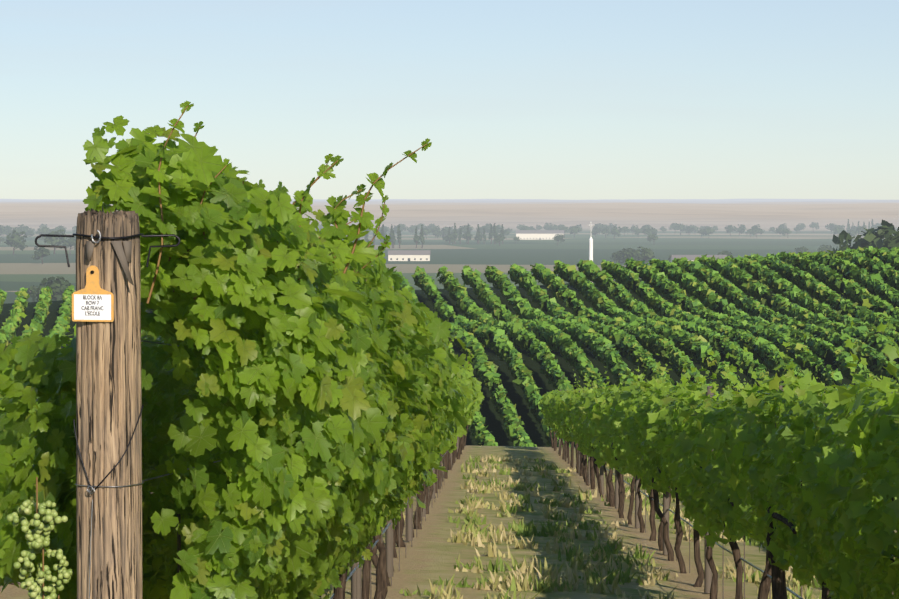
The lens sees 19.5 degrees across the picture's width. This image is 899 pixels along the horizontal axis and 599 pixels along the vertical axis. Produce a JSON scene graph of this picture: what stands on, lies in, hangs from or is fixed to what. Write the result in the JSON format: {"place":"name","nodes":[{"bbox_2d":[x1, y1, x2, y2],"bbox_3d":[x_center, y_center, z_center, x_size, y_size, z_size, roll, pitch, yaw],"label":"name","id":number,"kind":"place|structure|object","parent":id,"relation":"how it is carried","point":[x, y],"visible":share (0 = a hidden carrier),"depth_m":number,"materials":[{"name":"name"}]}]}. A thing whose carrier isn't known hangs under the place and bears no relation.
{"place":"outdoors","nodes":[
{"label":"outdoors","id":0,"kind":"place"},
{"bbox_2d":[0,199,898,598],"bbox_3d":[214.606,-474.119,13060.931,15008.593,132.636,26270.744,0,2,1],"label":"ground","id":1,"kind":"structure","parent":0,"point":[428,553],"depth_m":1411.07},
{"bbox_2d":[0,225,5,235],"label":"broad tree","id":2,"kind":"object","parent":1,"relation":"on","point":[2,231],"visible":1,"depth_m":3390.08,"materials":[{"name":"green plant"}]},
{"bbox_2d":[9,227,21,234],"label":"broad tree","id":3,"kind":"object","parent":1,"relation":"on","point":[18,230],"visible":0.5,"depth_m":3331.52,"materials":[{"name":"green plant"}]},
{"bbox_2d":[4,230,27,254],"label":"broad tree","id":4,"kind":"object","parent":1,"relation":"on","point":[14,239],"visible":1,"depth_m":2162.38,"materials":[{"name":"green plant"}]},
{"bbox_2d":[20,226,29,237],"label":"broad tree","id":5,"kind":"object","parent":1,"relation":"on","point":[24,228],"visible":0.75,"depth_m":3525.11,"materials":[{"name":"green plant"}]},
{"bbox_2d":[26,230,33,236],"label":"broad tree","id":6,"kind":"object","parent":1,"relation":"on","point":[31,233],"visible":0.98,"depth_m":3359.35,"materials":[{"name":"green plant"}]},
{"bbox_2d":[26,285,38,301],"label":"broad tree","id":7,"kind":"object","parent":1,"relation":"on","point":[32,288],"visible":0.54,"depth_m":1024.36,"materials":[{"name":"green plant"}]},
{"bbox_2d":[32,246,49,263],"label":"broad tree","id":8,"kind":"object","parent":1,"relation":"on","point":[43,251],"visible":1,"depth_m":1790.06,"materials":[{"name":"green plant"}]},
{"bbox_2d":[37,226,50,233],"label":"broad tree","id":9,"kind":"object","parent":1,"relation":"on","point":[43,230],"visible":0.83,"depth_m":3305.71,"materials":[{"name":"green plant"}]},
{"bbox_2d":[30,276,70,301],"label":"broad tree","id":10,"kind":"object","parent":1,"relation":"on","point":[57,286],"visible":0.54,"depth_m":900.04,"materials":[{"name":"green plant"}]},
{"bbox_2d":[44,229,66,253],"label":"broad tree","id":11,"kind":"object","parent":1,"relation":"on","point":[52,240],"visible":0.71,"depth_m":2182.49,"materials":[{"name":"green plant"}]},
{"bbox_2d":[55,226,65,232],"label":"broad tree","id":12,"kind":"object","parent":1,"relation":"on","point":[62,227],"visible":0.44,"depth_m":3481.90,"materials":[{"name":"green plant"}]},
{"bbox_2d":[63,237,75,254],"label":"broad tree","id":13,"kind":"object","parent":1,"relation":"on","point":[71,241],"visible":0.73,"depth_m":2159.73,"materials":[{"name":"green plant"}]},
{"bbox_2d":[76,205,142,598],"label":"end post","id":14,"kind":"object","parent":1,"relation":"on","point":[108,386],"visible":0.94,"depth_m":5.91,"materials":[{"name":"brown wood"}]},
{"bbox_2d":[74,294,110,319],"bbox_3d":[-0.801,0.017,5.880,0.089,0.057,0.001,1,2,15],"label":"label","id":15,"kind":"object","parent":14,"relation":"attached to","point":[104,302],"visible":1,"depth_m":5.88,"materials":[{"name":"white paper"}]},
{"bbox_2d":[82,295,102,315],"bbox_3d":[-0.801,0.013,5.880,0.053,0.045,0.001,1,2,15],"label":"sign lettering","id":16,"kind":"object","parent":15,"relation":"on","point":[87,302],"visible":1,"depth_m":5.88},
{"bbox_2d":[72,265,113,321],"bbox_3d":[-0.800,-0.013,5.881,0.100,0.126,0.004,0,2,14],"label":"ear tag","id":17,"kind":"object","parent":14,"relation":"attached to","point":[92,286],"visible":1,"depth_m":5.88,"materials":[{"name":"orange plastic"}]},
{"bbox_2d":[35,233,180,491],"bbox_3d":[-0.774,0.141,5.954,0.327,0.581,0.158,0,2,1],"label":"wire","id":18,"kind":"object","parent":14,"relation":"attached to","point":[97,237],"visible":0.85,"depth_m":5.92,"materials":[{"name":"black metal"}]},
{"bbox_2d":[74,230,143,598],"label":"wire","id":19,"kind":"object","parent":14,"relation":"attached to","point":[98,241],"visible":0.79,"depth_m":5.90,"materials":[{"name":"grey metal"}]},
{"bbox_2d":[86,241,133,284],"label":"wood splits","id":20,"kind":"object","parent":14,"relation":"attached to","point":[124,258],"visible":0.9,"depth_m":5.88,"materials":[{"name":"brown wood"}]},
{"bbox_2d":[380,224,385,242],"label":"poplar tree","id":21,"kind":"object","parent":1,"relation":"on","point":[382,233],"visible":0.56,"depth_m":2521.99,"materials":[{"name":"green plant"}]},
{"bbox_2d":[389,225,394,247],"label":"poplar tree","id":22,"kind":"object","parent":1,"relation":"on","point":[391,234],"visible":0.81,"depth_m":2521.83,"materials":[{"name":"green plant"}]},
{"bbox_2d":[392,230,395,247],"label":"poplar tree","id":23,"kind":"object","parent":1,"relation":"on","point":[394,241],"visible":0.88,"depth_m":2522.11,"materials":[{"name":"green plant"}]},
{"bbox_2d":[397,224,401,247],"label":"poplar tree","id":24,"kind":"object","parent":1,"relation":"on","point":[399,237],"visible":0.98,"depth_m":2522.17,"materials":[{"name":"green plant"}]},
{"bbox_2d":[394,224,408,230],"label":"broad tree","id":25,"kind":"object","parent":1,"relation":"on","point":[403,227],"visible":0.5,"depth_m":3818.90,"materials":[{"name":"green plant"}]},
{"bbox_2d":[388,250,430,260],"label":"barn","id":26,"kind":"structure","parent":1,"relation":"on","point":[408,255],"depth_m":1894.91,"materials":[{"name":"beige"}]},
{"bbox_2d":[390,258,427,260],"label":"building windows","id":27,"kind":"structure","parent":26,"relation":"in","point":[390,258],"materials":[{"name":"grey glass"}]},
{"bbox_2d":[408,225,417,234],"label":"broad tree","id":28,"kind":"object","parent":1,"relation":"on","point":[412,228],"visible":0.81,"depth_m":3928.33,"materials":[{"name":"green plant"}]},
{"bbox_2d":[413,226,419,247],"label":"poplar tree","id":29,"kind":"object","parent":1,"relation":"on","point":[416,238],"visible":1,"depth_m":2522.21,"materials":[{"name":"green plant"}]},
{"bbox_2d":[415,223,426,229],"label":"broad tree","id":30,"kind":"object","parent":1,"relation":"on","point":[419,226],"visible":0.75,"depth_m":4236.84,"materials":[{"name":"green plant"}]},
{"bbox_2d":[419,225,424,247],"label":"poplar tree","id":31,"kind":"object","parent":1,"relation":"on","point":[421,237],"visible":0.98,"depth_m":2522.21,"materials":[{"name":"green plant"}]},
{"bbox_2d":[30,454,821,598],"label":"grass","id":32,"kind":"structure","parent":1,"relation":"on","point":[519,581],"depth_m":27.54,"materials":[{"name":"green plant"}]},
{"bbox_2d":[420,228,431,238],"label":"broad tree","id":33,"kind":"object","parent":1,"relation":"on","point":[426,231],"visible":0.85,"depth_m":3356.43,"materials":[{"name":"green plant"}]},
{"bbox_2d":[432,230,439,237],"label":"broad tree","id":34,"kind":"object","parent":1,"relation":"on","point":[435,233],"visible":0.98,"depth_m":3423.30,"materials":[{"name":"green plant"}]},
{"bbox_2d":[438,228,448,236],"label":"broad tree","id":35,"kind":"object","parent":1,"relation":"on","point":[444,232],"visible":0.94,"depth_m":3347.03,"materials":[{"name":"green plant"}]},
{"bbox_2d":[0,298,898,598],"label":"vine leaves","id":36,"kind":"object","parent":1,"relation":"on","point":[808,458],"visible":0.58,"depth_m":15.74,"materials":[{"name":"green plant"}]},
{"bbox_2d":[447,226,451,243],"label":"poplar tree","id":37,"kind":"object","parent":1,"relation":"on","point":[449,235],"visible":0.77,"depth_m":2855.06,"materials":[{"name":"green plant"}]},
{"bbox_2d":[10,425,894,598],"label":"vine trunks","id":38,"kind":"object","parent":1,"relation":"on","point":[777,579],"visible":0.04,"depth_m":24.84,"materials":[{"name":"brown wood"}]},
{"bbox_2d":[116,106,471,371],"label":"vine shoots","id":39,"kind":"object","parent":38,"relation":"attached to","point":[194,298],"visible":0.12,"depth_m":6.43,"materials":[{"name":"brown"}]},
{"bbox_2d":[0,101,473,598],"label":"vine leaves","id":40,"kind":"object","parent":39,"relation":"attached to","point":[317,409],"visible":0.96,"depth_m":6.22,"materials":[{"name":"green plant"}]},
{"bbox_2d":[36,477,58,598],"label":"grape stems","id":41,"kind":"object","parent":40,"relation":"attached to","point":[43,547],"visible":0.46,"depth_m":5.97,"materials":[{"name":"brown"}]},
{"bbox_2d":[6,499,73,598],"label":"grape cluster","id":42,"kind":"object","parent":41,"relation":"hanging from","point":[37,538],"visible":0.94,"depth_m":5.97,"materials":[{"name":"green food"}]},
{"bbox_2d":[452,223,457,243],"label":"poplar tree","id":43,"kind":"object","parent":1,"relation":"on","point":[454,234],"visible":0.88,"depth_m":2856.61,"materials":[{"name":"green plant"}]},
{"bbox_2d":[458,227,461,243],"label":"poplar tree","id":44,"kind":"object","parent":1,"relation":"on","point":[460,236],"visible":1,"depth_m":2859.47,"materials":[{"name":"green plant"}]},
{"bbox_2d":[458,225,471,232],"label":"broad tree","id":45,"kind":"object","parent":1,"relation":"on","point":[464,229],"visible":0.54,"depth_m":3465.33,"materials":[{"name":"green plant"}]},
{"bbox_2d":[150,385,784,598],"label":"vine trunks","id":46,"kind":"object","parent":1,"relation":"on","point":[707,577],"visible":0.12,"depth_m":27.56,"materials":[{"name":"brown wood"}]},
{"bbox_2d":[462,232,472,242],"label":"broad tree","id":47,"kind":"object","parent":1,"relation":"on","point":[464,236],"visible":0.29,"depth_m":2912.68,"materials":[{"name":"green plant"}]},
{"bbox_2d":[465,223,470,243],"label":"poplar tree","id":48,"kind":"object","parent":1,"relation":"on","point":[468,235],"visible":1,"depth_m":2863.02,"materials":[{"name":"green plant"}]},
{"bbox_2d":[476,224,480,243],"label":"poplar tree","id":49,"kind":"object","parent":1,"relation":"on","point":[478,234],"visible":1,"depth_m":2867.60,"materials":[{"name":"green plant"}]},
{"bbox_2d":[476,226,489,232],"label":"broad tree","id":50,"kind":"object","parent":1,"relation":"on","point":[481,229],"visible":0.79,"depth_m":3540.34,"materials":[{"name":"green plant"}]},
{"bbox_2d":[488,224,492,243],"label":"poplar tree","id":51,"kind":"object","parent":1,"relation":"on","point":[490,234],"visible":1,"depth_m":2873.81,"materials":[{"name":"green plant"}]},
{"bbox_2d":[493,223,497,243],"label":"poplar tree","id":52,"kind":"object","parent":1,"relation":"on","point":[494,230],"visible":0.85,"depth_m":2874.93,"materials":[{"name":"green plant"}]},
{"bbox_2d":[492,226,501,232],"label":"broad tree","id":53,"kind":"object","parent":1,"relation":"on","point":[498,229],"visible":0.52,"depth_m":3419.51,"materials":[{"name":"green plant"}]},
{"bbox_2d":[494,234,504,245],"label":"broad tree","id":54,"kind":"object","parent":1,"relation":"on","point":[499,238],"visible":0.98,"depth_m":2711.51,"materials":[{"name":"green plant"}]},
{"bbox_2d":[500,224,504,243],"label":"poplar tree","id":55,"kind":"object","parent":1,"relation":"on","point":[502,233],"visible":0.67,"depth_m":2878.57,"materials":[{"name":"green plant"}]},
{"bbox_2d":[141,340,898,598],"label":"trellis wires","id":56,"kind":"object","parent":1,"relation":"on","point":[719,545],"visible":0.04,"depth_m":17.81,"materials":[{"name":"grey metal"}]},
{"bbox_2d":[177,455,893,598],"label":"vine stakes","id":57,"kind":"object","parent":1,"relation":"on","point":[179,541],"depth_m":21.35,"materials":[{"name":"brown wood"}]},
{"bbox_2d":[516,230,563,239],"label":"barn","id":58,"kind":"structure","parent":1,"relation":"on","point":[535,234],"depth_m":3288.01,"materials":[{"name":"beige"}]},
{"bbox_2d":[549,224,557,229],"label":"broad tree","id":59,"kind":"object","parent":1,"relation":"on","point":[552,226],"visible":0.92,"depth_m":4064.97,"materials":[{"name":"green plant"}]},
{"bbox_2d":[553,234,564,245],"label":"broad tree","id":60,"kind":"object","parent":1,"relation":"on","point":[560,237],"visible":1,"depth_m":2709.82,"materials":[{"name":"green plant"}]},
{"bbox_2d":[559,226,569,233],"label":"broad tree","id":61,"kind":"object","parent":1,"relation":"on","point":[564,228],"visible":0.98,"depth_m":3727.86,"materials":[{"name":"green plant"}]},
{"bbox_2d":[569,226,581,237],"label":"broad tree","id":62,"kind":"object","parent":1,"relation":"on","point":[574,229],"visible":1,"depth_m":3479.13,"materials":[{"name":"green plant"}]},
{"bbox_2d":[589,237,592,282],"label":"white tower pole","id":63,"kind":"object","parent":1,"relation":"on","point":[590,248],"visible":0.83,"depth_m":217.62,"materials":[{"name":"white paint"}]},
{"bbox_2d":[590,226,600,236],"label":"broad tree","id":64,"kind":"object","parent":1,"relation":"on","point":[595,231],"visible":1,"depth_m":3589.24,"materials":[{"name":"green plant"}]},
{"bbox_2d":[593,223,605,228],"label":"broad tree","id":65,"kind":"object","parent":1,"relation":"on","point":[599,225],"visible":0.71,"depth_m":4037.81,"materials":[{"name":"green plant"}]},
{"bbox_2d":[601,227,610,237],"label":"broad tree","id":66,"kind":"object","parent":1,"relation":"on","point":[605,230],"visible":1,"depth_m":3477.22,"materials":[{"name":"green plant"}]},
{"bbox_2d":[610,226,620,238],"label":"broad tree","id":67,"kind":"object","parent":1,"relation":"on","point":[615,231],"visible":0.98,"depth_m":3355.77,"materials":[{"name":"green plant"}]},
{"bbox_2d":[610,251,621,260],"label":"broad tree","id":68,"kind":"object","parent":1,"relation":"on","point":[615,255],"visible":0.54,"depth_m":1721.12,"materials":[{"name":"green plant"}]},
{"bbox_2d":[616,250,627,264],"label":"broad tree","id":69,"kind":"object","parent":1,"relation":"on","point":[621,258],"visible":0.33,"depth_m":1675.38,"materials":[{"name":"green plant"}]},
{"bbox_2d":[619,226,630,235],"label":"broad tree","id":70,"kind":"object","parent":1,"relation":"on","point":[624,229],"visible":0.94,"depth_m":3755.03,"materials":[{"name":"green plant"}]},
{"bbox_2d":[618,248,641,260],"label":"broad tree","id":71,"kind":"object","parent":1,"relation":"on","point":[632,253],"visible":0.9,"depth_m":1669.21,"materials":[{"name":"green plant"}]},
{"bbox_2d":[630,225,637,232],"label":"broad tree","id":72,"kind":"object","parent":1,"relation":"on","point":[633,228],"visible":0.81,"depth_m":3905.49,"materials":[{"name":"green plant"}]},
{"bbox_2d":[634,229,641,234],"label":"broad tree","id":73,"kind":"object","parent":1,"relation":"on","point":[637,231],"visible":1,"depth_m":3583.05,"materials":[{"name":"green plant"}]},
{"bbox_2d":[637,246,654,263],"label":"broad tree","id":74,"kind":"object","parent":1,"relation":"on","point":[646,253],"visible":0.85,"depth_m":1675.44,"materials":[{"name":"green plant"}]},
{"bbox_2d":[642,227,653,238],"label":"broad tree","id":75,"kind":"object","parent":1,"relation":"on","point":[647,231],"visible":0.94,"depth_m":3334.16,"materials":[{"name":"green plant"}]},
{"bbox_2d":[647,234,657,241],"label":"broad tree","id":76,"kind":"object","parent":1,"relation":"on","point":[653,237],"visible":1,"depth_m":2782.80,"materials":[{"name":"green plant"}]},
{"bbox_2d":[430,254,898,446],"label":"vine canopy","id":77,"kind":"object","parent":1,"relation":"on","point":[830,358],"depth_m":171.41,"materials":[{"name":"green plant"}]},
{"bbox_2d":[0,246,898,447],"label":"vine leaves","id":78,"kind":"object","parent":77,"relation":"on","point":[568,333],"visible":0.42,"depth_m":180.15,"materials":[{"name":"green plant"}]},
{"bbox_2d":[669,223,678,229],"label":"broad tree","id":79,"kind":"object","parent":1,"relation":"on","point":[672,225],"visible":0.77,"depth_m":4156.57,"materials":[{"name":"green plant"}]},
{"bbox_2d":[673,223,686,234],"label":"broad tree","id":80,"kind":"object","parent":1,"relation":"on","point":[680,227],"visible":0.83,"depth_m":3920.36,"materials":[{"name":"green plant"}]},
{"bbox_2d":[685,226,693,234],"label":"broad tree","id":81,"kind":"object","parent":1,"relation":"on","point":[689,230],"visible":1,"depth_m":3852.34,"materials":[{"name":"green plant"}]},
{"bbox_2d":[670,255,726,261],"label":"building roof","id":82,"kind":"structure","parent":1,"relation":"on","point":[690,257],"depth_m":1645.14,"materials":[{"name":"beige"}]},
{"bbox_2d":[697,229,705,237],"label":"broad tree","id":83,"kind":"object","parent":1,"relation":"on","point":[701,231],"visible":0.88,"depth_m":3446.50,"materials":[{"name":"green plant"}]},
{"bbox_2d":[703,227,714,234],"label":"broad tree","id":84,"kind":"object","parent":1,"relation":"on","point":[708,231],"visible":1,"depth_m":3434.01,"materials":[{"name":"green plant"}]},
{"bbox_2d":[717,251,733,257],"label":"broad tree","id":85,"kind":"object","parent":1,"relation":"on","point":[727,253],"visible":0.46,"depth_m":1726.79,"materials":[{"name":"green plant"}]},
{"bbox_2d":[724,225,736,235],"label":"broad tree","id":86,"kind":"object","parent":1,"relation":"on","point":[729,228],"visible":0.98,"depth_m":3707.65,"materials":[{"name":"green plant"}]},
{"bbox_2d":[736,224,746,235],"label":"broad tree","id":87,"kind":"object","parent":1,"relation":"on","point":[741,229],"visible":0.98,"depth_m":3762.10,"materials":[{"name":"green plant"}]},
{"bbox_2d":[751,226,761,236],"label":"broad tree","id":88,"kind":"object","parent":1,"relation":"on","point":[755,230],"visible":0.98,"depth_m":3542.70,"materials":[{"name":"green plant"}]},
{"bbox_2d":[775,227,783,233],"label":"broad tree","id":89,"kind":"object","parent":1,"relation":"on","point":[779,230],"visible":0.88,"depth_m":3613.02,"materials":[{"name":"green plant"}]},
{"bbox_2d":[778,223,786,229],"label":"broad tree","id":90,"kind":"object","parent":1,"relation":"on","point":[783,226],"visible":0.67,"depth_m":4098.43,"materials":[{"name":"green plant"}]},
{"bbox_2d":[782,229,790,234],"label":"broad tree","id":91,"kind":"object","parent":1,"relation":"on","point":[786,232],"visible":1,"depth_m":3444.71,"materials":[{"name":"green plant"}]},
{"bbox_2d":[796,223,805,229],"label":"broad tree","id":92,"kind":"object","parent":1,"relation":"on","point":[802,225],"visible":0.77,"depth_m":4341.83,"materials":[{"name":"green plant"}]},
{"bbox_2d":[795,246,808,253],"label":"broad tree","id":93,"kind":"object","parent":1,"relation":"on","point":[801,249],"visible":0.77,"depth_m":1929.95,"materials":[{"name":"green plant"}]},
{"bbox_2d":[809,222,818,231],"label":"broad tree","id":94,"kind":"object","parent":1,"relation":"on","point":[813,225],"visible":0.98,"depth_m":4375.39,"materials":[{"name":"green plant"}]},
{"bbox_2d":[817,245,832,252],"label":"broad tree","id":95,"kind":"object","parent":1,"relation":"on","point":[825,248],"visible":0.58,"depth_m":1915.82,"materials":[{"name":"green plant"}]},
{"bbox_2d":[825,223,836,233],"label":"broad tree","id":96,"kind":"object","parent":1,"relation":"on","point":[830,226],"visible":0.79,"depth_m":4039.71,"materials":[{"name":"green plant"}]},
{"bbox_2d":[833,227,842,236],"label":"broad tree","id":97,"kind":"object","parent":1,"relation":"on","point":[836,230],"visible":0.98,"depth_m":3514.92,"materials":[{"name":"green plant"}]},
{"bbox_2d":[847,230,857,235],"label":"broad tree","id":98,"kind":"object","parent":1,"relation":"on","point":[852,232],"visible":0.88,"depth_m":3314.23,"materials":[{"name":"green plant"}]},
{"bbox_2d":[855,225,866,237],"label":"broad tree","id":99,"kind":"object","parent":1,"relation":"on","point":[859,229],"visible":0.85,"depth_m":3326.83,"materials":[{"name":"green plant"}]},
{"bbox_2d":[832,220,895,253],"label":"broad tree","id":100,"kind":"object","parent":1,"relation":"on","point":[872,237],"visible":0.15,"depth_m":596.98,"materials":[{"name":"green plant"}]},
{"bbox_2d":[876,225,898,248],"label":"broad tree","id":101,"kind":"object","parent":1,"relation":"on","point":[890,241],"visible":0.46,"depth_m":558.30,"materials":[{"name":"green plant"}]},
{"bbox_2d":[0,0,898,199],"label":"sky","id":102,"kind":"structure","parent":0,"point":[513,99],"materials":[{"name":"blue"}]}
]}

